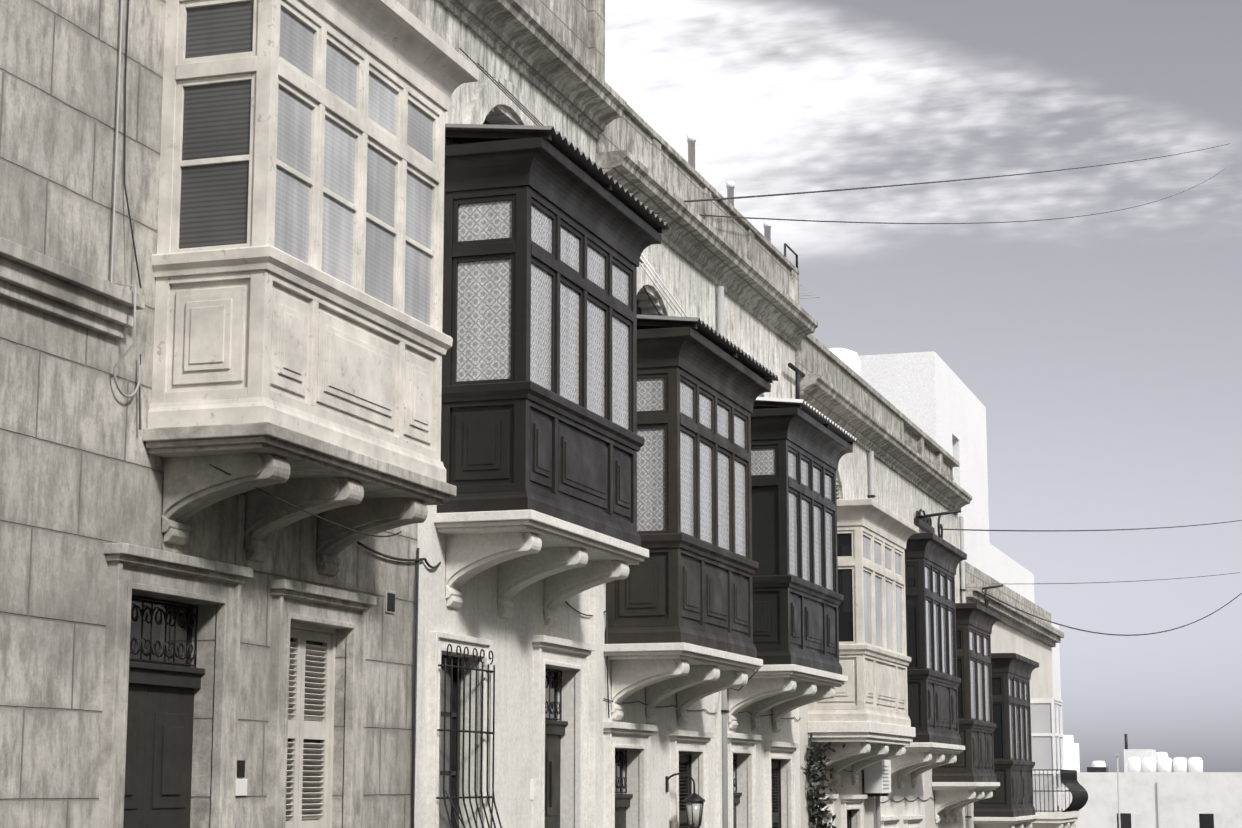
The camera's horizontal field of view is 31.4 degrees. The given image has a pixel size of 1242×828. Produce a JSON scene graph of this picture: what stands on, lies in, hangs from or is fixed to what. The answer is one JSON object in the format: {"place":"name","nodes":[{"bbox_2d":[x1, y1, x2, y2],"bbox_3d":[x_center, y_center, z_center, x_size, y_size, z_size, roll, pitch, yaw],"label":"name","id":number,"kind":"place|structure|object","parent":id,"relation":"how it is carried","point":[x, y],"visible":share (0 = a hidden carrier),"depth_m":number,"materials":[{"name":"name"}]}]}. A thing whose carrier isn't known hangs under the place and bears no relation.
{"place":"outdoors","nodes":[
{"label":"outdoors","id":0,"kind":"place"},
{"bbox_2d":[603,642,762,725],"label":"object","id":1,"kind":"object","parent":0,"point":[690,674],"visible":1,"depth_m":24.16,"materials":[{"name":"beige stone"}]},
{"bbox_2d":[728,664,847,732],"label":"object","id":2,"kind":"object","parent":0,"point":[781,690],"visible":0.9,"depth_m":29.10,"materials":[{"name":"beige stone"}]},
{"bbox_2d":[605,0,1241,771],"label":"sky","id":3,"kind":"structure","parent":0,"point":[1102,353],"materials":[{"name":"grey"}]},
{"bbox_2d":[932,624,993,772],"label":"enclosed balcony","id":4,"kind":"structure","parent":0,"point":[974,670],"depth_m":43.71,"materials":[{"name":"brown wood"}]},
{"bbox_3d":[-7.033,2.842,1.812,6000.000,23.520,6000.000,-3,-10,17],"label":"ground","id":5,"kind":"structure","parent":0,"visible":0},
{"bbox_2d":[0,0,425,827],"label":"house wall","id":6,"kind":"structure","parent":5,"relation":"on","point":[80,476],"depth_m":14.07,"materials":[{"name":"beige stone"}]},
{"bbox_2d":[129,596,197,666],"bbox_3d":[-3.175,1.462,14.921,0.016,0.430,1.289,-3,-10,17],"label":"transom grille","id":7,"kind":"object","parent":6,"relation":"in","point":[151,612],"visible":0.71,"depth_m":15.11,"materials":[{"name":"black metal"}]},
{"bbox_2d":[123,595,204,827],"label":"house door","id":8,"kind":"structure","parent":6,"relation":"in","point":[159,747],"depth_m":14.97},
{"bbox_2d":[0,237,394,827],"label":"house trim","id":9,"kind":"structure","parent":6,"relation":"attached to","point":[31,278],"depth_m":15.29,"materials":[{"name":"beige stone"}]},
{"bbox_2d":[110,0,415,827],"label":"house wall cables","id":10,"kind":"object","parent":6,"relation":"attached to","point":[134,322],"visible":0.96,"depth_m":14.54,"materials":[{"name":"grey rubber"}]},
{"bbox_2d":[151,0,444,460],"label":"enclosed balcony","id":11,"kind":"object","parent":6,"relation":"attached to","point":[300,130],"visible":0.83,"depth_m":15.25,"materials":[{"name":"paint"}]},
{"bbox_2d":[143,422,456,576],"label":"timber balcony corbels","id":12,"kind":"object","parent":6,"relation":"attached to","point":[350,489],"visible":0.98,"depth_m":15.61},
{"bbox_2d":[285,622,335,827],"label":"house shutters","id":13,"kind":"object","parent":6,"relation":"in","point":[309,787],"visible":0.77,"depth_m":17.15,"materials":[{"name":"beige wood"}]},
{"bbox_2d":[148,0,479,481],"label":"balcony moldings","id":14,"kind":"structure","parent":6,"relation":"attached to","point":[400,40],"depth_m":16.00,"materials":[{"name":"white stone"}]},
{"bbox_2d":[236,779,533,799],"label":"plates and meters","id":15,"kind":"object","parent":6,"relation":"attached to","point":[241,787],"visible":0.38,"depth_m":15.72,"materials":[{"name":"white ceramic"}]},
{"bbox_2d":[522,0,604,80],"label":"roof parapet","id":16,"kind":"structure","parent":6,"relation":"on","point":[577,27],"depth_m":23.97,"materials":[{"name":"stone"}]},
{"bbox_2d":[414,0,595,827],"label":"house wall","id":17,"kind":"structure","parent":5,"relation":"on","point":[475,614],"depth_m":20.83,"materials":[{"name":"beige stone"}]},
{"bbox_2d":[439,655,460,827],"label":"house window","id":18,"kind":"structure","parent":17,"relation":"in","point":[443,820],"depth_m":20.04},
{"bbox_2d":[436,644,501,827],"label":"window grille","id":19,"kind":"object","parent":17,"relation":"attached to","point":[469,731],"visible":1,"depth_m":19.59,"materials":[{"name":"black metal"}]},
{"bbox_2d":[427,78,603,827],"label":"house trim","id":20,"kind":"structure","parent":17,"relation":"attached to","point":[488,95],"depth_m":21.63,"materials":[{"name":"beige stone"}]},
{"bbox_2d":[437,0,626,139],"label":"cornice","id":21,"kind":"structure","parent":17,"relation":"on","point":[522,38],"depth_m":22.25,"materials":[{"name":"stone"}]},
{"bbox_2d":[441,185,636,530],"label":"enclosed balcony","id":22,"kind":"structure","parent":17,"relation":"attached to","point":[539,289],"depth_m":19.90,"materials":[{"name":"brown wood"}]},
{"bbox_2d":[434,509,648,627],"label":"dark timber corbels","id":23,"kind":"object","parent":17,"relation":"attached to","point":[523,549],"visible":1,"depth_m":20.39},
{"bbox_2d":[437,137,661,546],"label":"balcony moldings","id":24,"kind":"structure","parent":17,"relation":"attached to","point":[546,170],"depth_m":19.93,"materials":[{"name":"black wood"}]},
{"bbox_2d":[545,669,561,719],"bbox_3d":[-0.783,2.827,22.353,0.016,0.510,1.099,-3,-10,17],"label":"transom grille","id":25,"kind":"object","parent":17,"relation":"in","point":[550,707],"visible":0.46,"depth_m":22.64,"materials":[{"name":"black metal"}]},
{"bbox_2d":[545,668,567,827],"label":"house door","id":26,"kind":"structure","parent":17,"relation":"in","point":[554,730],"depth_m":22.51,"materials":[{"name":"black wood"}]},
{"bbox_2d":[445,124,669,229],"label":"roof","id":27,"kind":"structure","parent":17,"relation":"attached to","point":[581,160],"depth_m":20.41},
{"bbox_2d":[445,131,662,232],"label":"timber awning bearers","id":28,"kind":"object","parent":27,"relation":"attached to","point":[478,135],"visible":0.43,"depth_m":19.80,"materials":[{"name":"black wood"}]},
{"bbox_2d":[459,48,687,316],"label":"balcony awning tie rods","id":29,"kind":"object","parent":17,"relation":"attached to","point":[659,290],"visible":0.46,"depth_m":23.84,"materials":[{"name":"grey metal"}]},
{"bbox_2d":[603,241,715,827],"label":"house wall","id":30,"kind":"structure","parent":5,"relation":"on","point":[691,288],"depth_m":26.33,"materials":[{"name":"beige stone"}]},
{"bbox_2d":[615,749,632,827],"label":"house door","id":31,"kind":"structure","parent":30,"relation":"in","point":[622,801],"depth_m":24.63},
{"bbox_2d":[615,750,626,792],"bbox_3d":[-0.104,3.936,24.342,0.016,0.480,1.099,-3,-10,17],"label":"transom grille","id":32,"kind":"object","parent":31,"relation":"attached to","point":[616,758],"visible":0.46,"depth_m":24.67,"materials":[{"name":"black metal"}]},
{"bbox_2d":[603,262,721,827],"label":"house trim","id":33,"kind":"structure","parent":30,"relation":"attached to","point":[627,735],"depth_m":25.88,"materials":[{"name":"beige stone"}]},
{"bbox_2d":[606,366,752,643],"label":"enclosed balcony","id":34,"kind":"structure","parent":30,"relation":"attached to","point":[694,466],"depth_m":24.41,"materials":[{"name":"brown wood"}]},
{"bbox_2d":[679,751,691,827],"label":"house shutters","id":35,"kind":"object","parent":30,"relation":"in","point":[685,767],"visible":0.4,"depth_m":26.96,"materials":[{"name":"black wood"}]},
{"bbox_2d":[665,773,705,827],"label":"house lantern","id":36,"kind":"object","parent":30,"relation":"attached to","point":[694,802],"visible":0.98,"depth_m":25.57,"materials":[{"name":"black metal"}]},
{"bbox_2d":[605,326,770,657],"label":"balcony moldings","id":37,"kind":"structure","parent":30,"relation":"attached to","point":[696,354],"depth_m":24.40,"materials":[{"name":"black wood"}]},
{"bbox_2d":[637,321,772,382],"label":"timber awning bearers","id":38,"kind":"object","parent":30,"relation":"attached to","point":[659,324],"visible":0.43,"depth_m":24.13,"materials":[{"name":"black wood"}]},
{"bbox_2d":[596,150,817,348],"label":"cornice","id":39,"kind":"structure","parent":30,"relation":"on","point":[695,240],"depth_m":28.18,"materials":[{"name":"stone"}]},
{"bbox_2d":[596,104,798,303],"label":"roof parapet","id":40,"kind":"structure","parent":39,"relation":"on","point":[641,140],"depth_m":28.16,"materials":[{"name":"stone"}]},
{"bbox_2d":[637,314,778,380],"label":"roof","id":41,"kind":"structure","parent":30,"relation":"attached to","point":[727,346],"depth_m":24.92,"materials":[{"name":"grey metal"}]},
{"bbox_2d":[640,143,1241,635],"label":"overhead cables","id":42,"kind":"object","parent":30,"relation":"attached to","point":[964,223],"visible":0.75,"depth_m":47.11,"materials":[{"name":"grey plastic"}]},
{"bbox_2d":[715,285,800,827],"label":"house wall","id":43,"kind":"structure","parent":5,"relation":"on","point":[746,331],"depth_m":30.85,"materials":[{"name":"beige stone"}]},
{"bbox_2d":[733,754,741,827],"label":"house door","id":44,"kind":"structure","parent":43,"relation":"in","point":[736,797],"depth_m":29.28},
{"bbox_2d":[733,755,736,791],"bbox_3d":[1.390,4.710,28.997,0.016,0.490,0.999,-3,-10,17],"label":"transom grille","id":45,"kind":"object","parent":44,"relation":"attached to","point":[735,760],"visible":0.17,"depth_m":29.43,"materials":[{"name":"black metal"}]},
{"bbox_2d":[727,354,799,827],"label":"house trim","id":46,"kind":"structure","parent":43,"relation":"attached to","point":[741,743],"depth_m":29.59,"materials":[{"name":"beige stone"}]},
{"bbox_2d":[771,759,781,827],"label":"house shutters","id":47,"kind":"object","parent":43,"relation":"in","point":[776,788],"visible":0.31,"depth_m":31.42,"materials":[{"name":"black wood"}]},
{"bbox_2d":[751,439,838,662],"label":"enclosed balcony","id":48,"kind":"structure","parent":43,"relation":"attached to","point":[794,509],"depth_m":28.97,"materials":[{"name":"black wood"}]},
{"bbox_2d":[751,407,852,674],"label":"balcony moldings","id":49,"kind":"structure","parent":43,"relation":"attached to","point":[800,428],"depth_m":28.97,"materials":[{"name":"black wood"}]},
{"bbox_2d":[753,402,852,445],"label":"timber awning bearers","id":50,"kind":"object","parent":43,"relation":"attached to","point":[764,404],"visible":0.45,"depth_m":28.75,"materials":[{"name":"black wood"}]},
{"bbox_2d":[753,397,857,442],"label":"roof","id":51,"kind":"structure","parent":43,"relation":"attached to","point":[819,417],"depth_m":29.45,"materials":[{"name":"grey metal"}]},
{"bbox_2d":[799,443,873,827],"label":"house wall","id":52,"kind":"structure","parent":5,"relation":"on","point":[854,464],"depth_m":35.97,"materials":[{"name":"beige stone"}]},
{"bbox_2d":[809,460,867,827],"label":"house trim","id":53,"kind":"structure","parent":52,"relation":"attached to","point":[849,802],"depth_m":35.26,"materials":[{"name":"beige stone"}]},
{"bbox_2d":[847,810,851,827],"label":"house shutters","id":54,"kind":"object","parent":52,"relation":"in","point":[849,821],"visible":0.17,"depth_m":36.03,"materials":[{"name":"black wood"}]},
{"bbox_2d":[809,525,907,715],"bbox_3d":[3.760,3.413,34.836,0.862,2.936,3.624,-3,-10,17],"label":"enclosed balcony","id":55,"kind":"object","parent":52,"relation":"attached to","point":[871,588],"visible":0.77,"depth_m":33.73,"materials":[{"name":"paint"}]},
{"bbox_2d":[807,721,915,784],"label":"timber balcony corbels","id":56,"kind":"object","parent":52,"relation":"attached to","point":[867,743],"visible":0.96,"depth_m":33.10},
{"bbox_2d":[808,498,918,726],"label":"balcony moldings","id":57,"kind":"structure","parent":52,"relation":"attached to","point":[874,516],"depth_m":33.45,"materials":[{"name":"white stone"}]},
{"bbox_2d":[863,760,890,795],"bbox_3d":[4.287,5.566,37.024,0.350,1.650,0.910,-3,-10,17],"label":"air conditioning unit","id":58,"kind":"object","parent":52,"relation":"attached to","point":[877,778],"visible":0.85,"depth_m":36.52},
{"bbox_2d":[795,334,971,514],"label":"cornice","id":59,"kind":"structure","parent":52,"relation":"on","point":[834,388],"depth_m":38.51,"materials":[{"name":"stone"}]},
{"bbox_2d":[784,243,804,398],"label":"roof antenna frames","id":60,"kind":"structure","parent":59,"relation":"attached to","point":[796,370],"depth_m":32.90,"materials":[{"name":"grey metal"}]},
{"bbox_2d":[867,452,924,827],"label":"house wall","id":61,"kind":"structure","parent":5,"relation":"on","point":[895,492],"depth_m":40.44,"materials":[{"name":"beige stone"}]},
{"bbox_2d":[881,815,924,827],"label":"house trim","id":62,"kind":"structure","parent":61,"relation":"attached to","point":[912,821],"depth_m":39.88,"materials":[{"name":"beige stone"}]},
{"bbox_2d":[885,742,964,788],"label":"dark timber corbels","id":63,"kind":"object","parent":61,"relation":"attached to","point":[917,759],"visible":0.83,"depth_m":39.21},
{"bbox_2d":[905,558,958,734],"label":"enclosed balcony","id":64,"kind":"structure","parent":61,"relation":"attached to","point":[930,621],"depth_m":39.01,"materials":[{"name":"brown wood"}]},
{"bbox_2d":[905,532,966,744],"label":"balcony moldings","id":65,"kind":"structure","parent":61,"relation":"attached to","point":[932,547],"depth_m":38.96,"materials":[{"name":"black wood"}]},
{"bbox_2d":[918,488,965,827],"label":"house wall","id":66,"kind":"structure","parent":5,"relation":"on","point":[927,504],"depth_m":44.89,"materials":[{"name":"beige stone"}]},
{"bbox_2d":[932,782,999,822],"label":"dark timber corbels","id":67,"kind":"object","parent":66,"relation":"attached to","point":[950,796],"visible":1,"depth_m":43.12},
{"bbox_2d":[932,603,1000,781],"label":"balcony moldings","id":68,"kind":"structure","parent":66,"relation":"attached to","point":[981,617],"depth_m":43.34,"materials":[{"name":"black wood"}]},
{"bbox_2d":[858,351,1060,699],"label":"white modern block","id":69,"kind":"structure","parent":5,"relation":"on","point":[933,397],"depth_m":51.45,"materials":[{"name":"white paint"}]},
{"bbox_2d":[959,562,1063,827],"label":"house wall","id":70,"kind":"structure","parent":5,"relation":"on","point":[1021,633],"depth_m":55.85,"materials":[{"name":"beige stone"}]},
{"bbox_2d":[914,509,1002,607],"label":"facade iron brackets","id":71,"kind":"object","parent":70,"relation":"attached to","point":[924,521],"visible":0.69,"depth_m":42.83,"materials":[{"name":"black metal"}]},
{"bbox_2d":[974,672,1032,807],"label":"enclosed balcony","id":72,"kind":"structure","parent":70,"relation":"attached to","point":[1011,715],"depth_m":48.21,"materials":[{"name":"brown wood"}]},
{"bbox_2d":[973,815,1038,827],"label":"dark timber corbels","id":73,"kind":"object","parent":70,"relation":"attached to","point":[1005,822],"visible":0.98,"depth_m":47.76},
{"bbox_2d":[974,653,1038,816],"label":"balcony moldings","id":74,"kind":"structure","parent":70,"relation":"attached to","point":[1018,665],"depth_m":48.11,"materials":[{"name":"black wood"}]},
{"bbox_2d":[1030,698,1064,811],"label":"enclosed balcony","id":75,"kind":"structure","parent":70,"relation":"attached to","point":[1047,733],"depth_m":56.09,"materials":[{"name":"white wood"}]},
{"bbox_2d":[1031,769,1087,827],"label":"open balcony","id":76,"kind":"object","parent":70,"relation":"attached to","point":[1068,817],"visible":0.98,"depth_m":55.72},
{"bbox_2d":[1063,735,1241,827],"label":"distant buildings","id":77,"kind":"structure","parent":5,"relation":"on","point":[1180,799],"depth_m":144.18,"materials":[{"name":"white concrete"}]},
{"bbox_2d":[1092,734,1202,827],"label":"water tanks","id":78,"kind":"object","parent":77,"relation":"on","point":[1161,762],"visible":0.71,"depth_m":157.44,"materials":[{"name":"white plastic"},{"name":"wrought iron"}]},
{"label":"pavement","id":79,"kind":"structure","parent":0},
{"bbox_2d":[357,286,971,827],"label":"drainpipes","id":80,"kind":"object","parent":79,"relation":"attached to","point":[723,692],"visible":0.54,"depth_m":28.01,"materials":[{"name":"grey plastic"},{"name":"black rubber"}]},
{"bbox_2d":[803,733,844,827],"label":"climbing plant","id":81,"kind":"object","parent":79,"relation":"on","point":[815,777],"visible":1,"depth_m":32.68,"materials":[{"name":"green plant"}]},
{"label":"flat roofs","id":82,"kind":"object","parent":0,"visible":0},
{"bbox_2d":[687,134,770,241],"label":"roof vent pipes","id":83,"kind":"object","parent":82,"relation":"on","point":[691,141],"visible":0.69,"depth_m":32.90,"materials":[{"name":"white"}]},
{"bbox_2d":[799,285,818,298],"bbox_3d":[2.878,-1.109,37.578,0.840,2.400,1.400,-3,-10,17],"label":"tv aerial","id":84,"kind":"object","parent":82,"relation":"on","point":[806,292],"visible":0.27,"depth_m":38.00,"materials":[{"name":"grey metal"}]},
{"bbox_2d":[829,348,860,376],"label":"roof water tank","id":85,"kind":"object","parent":82,"relation":"on","point":[849,358],"visible":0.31,"depth_m":41.84,"materials":[{"name":"white"}]}
]}

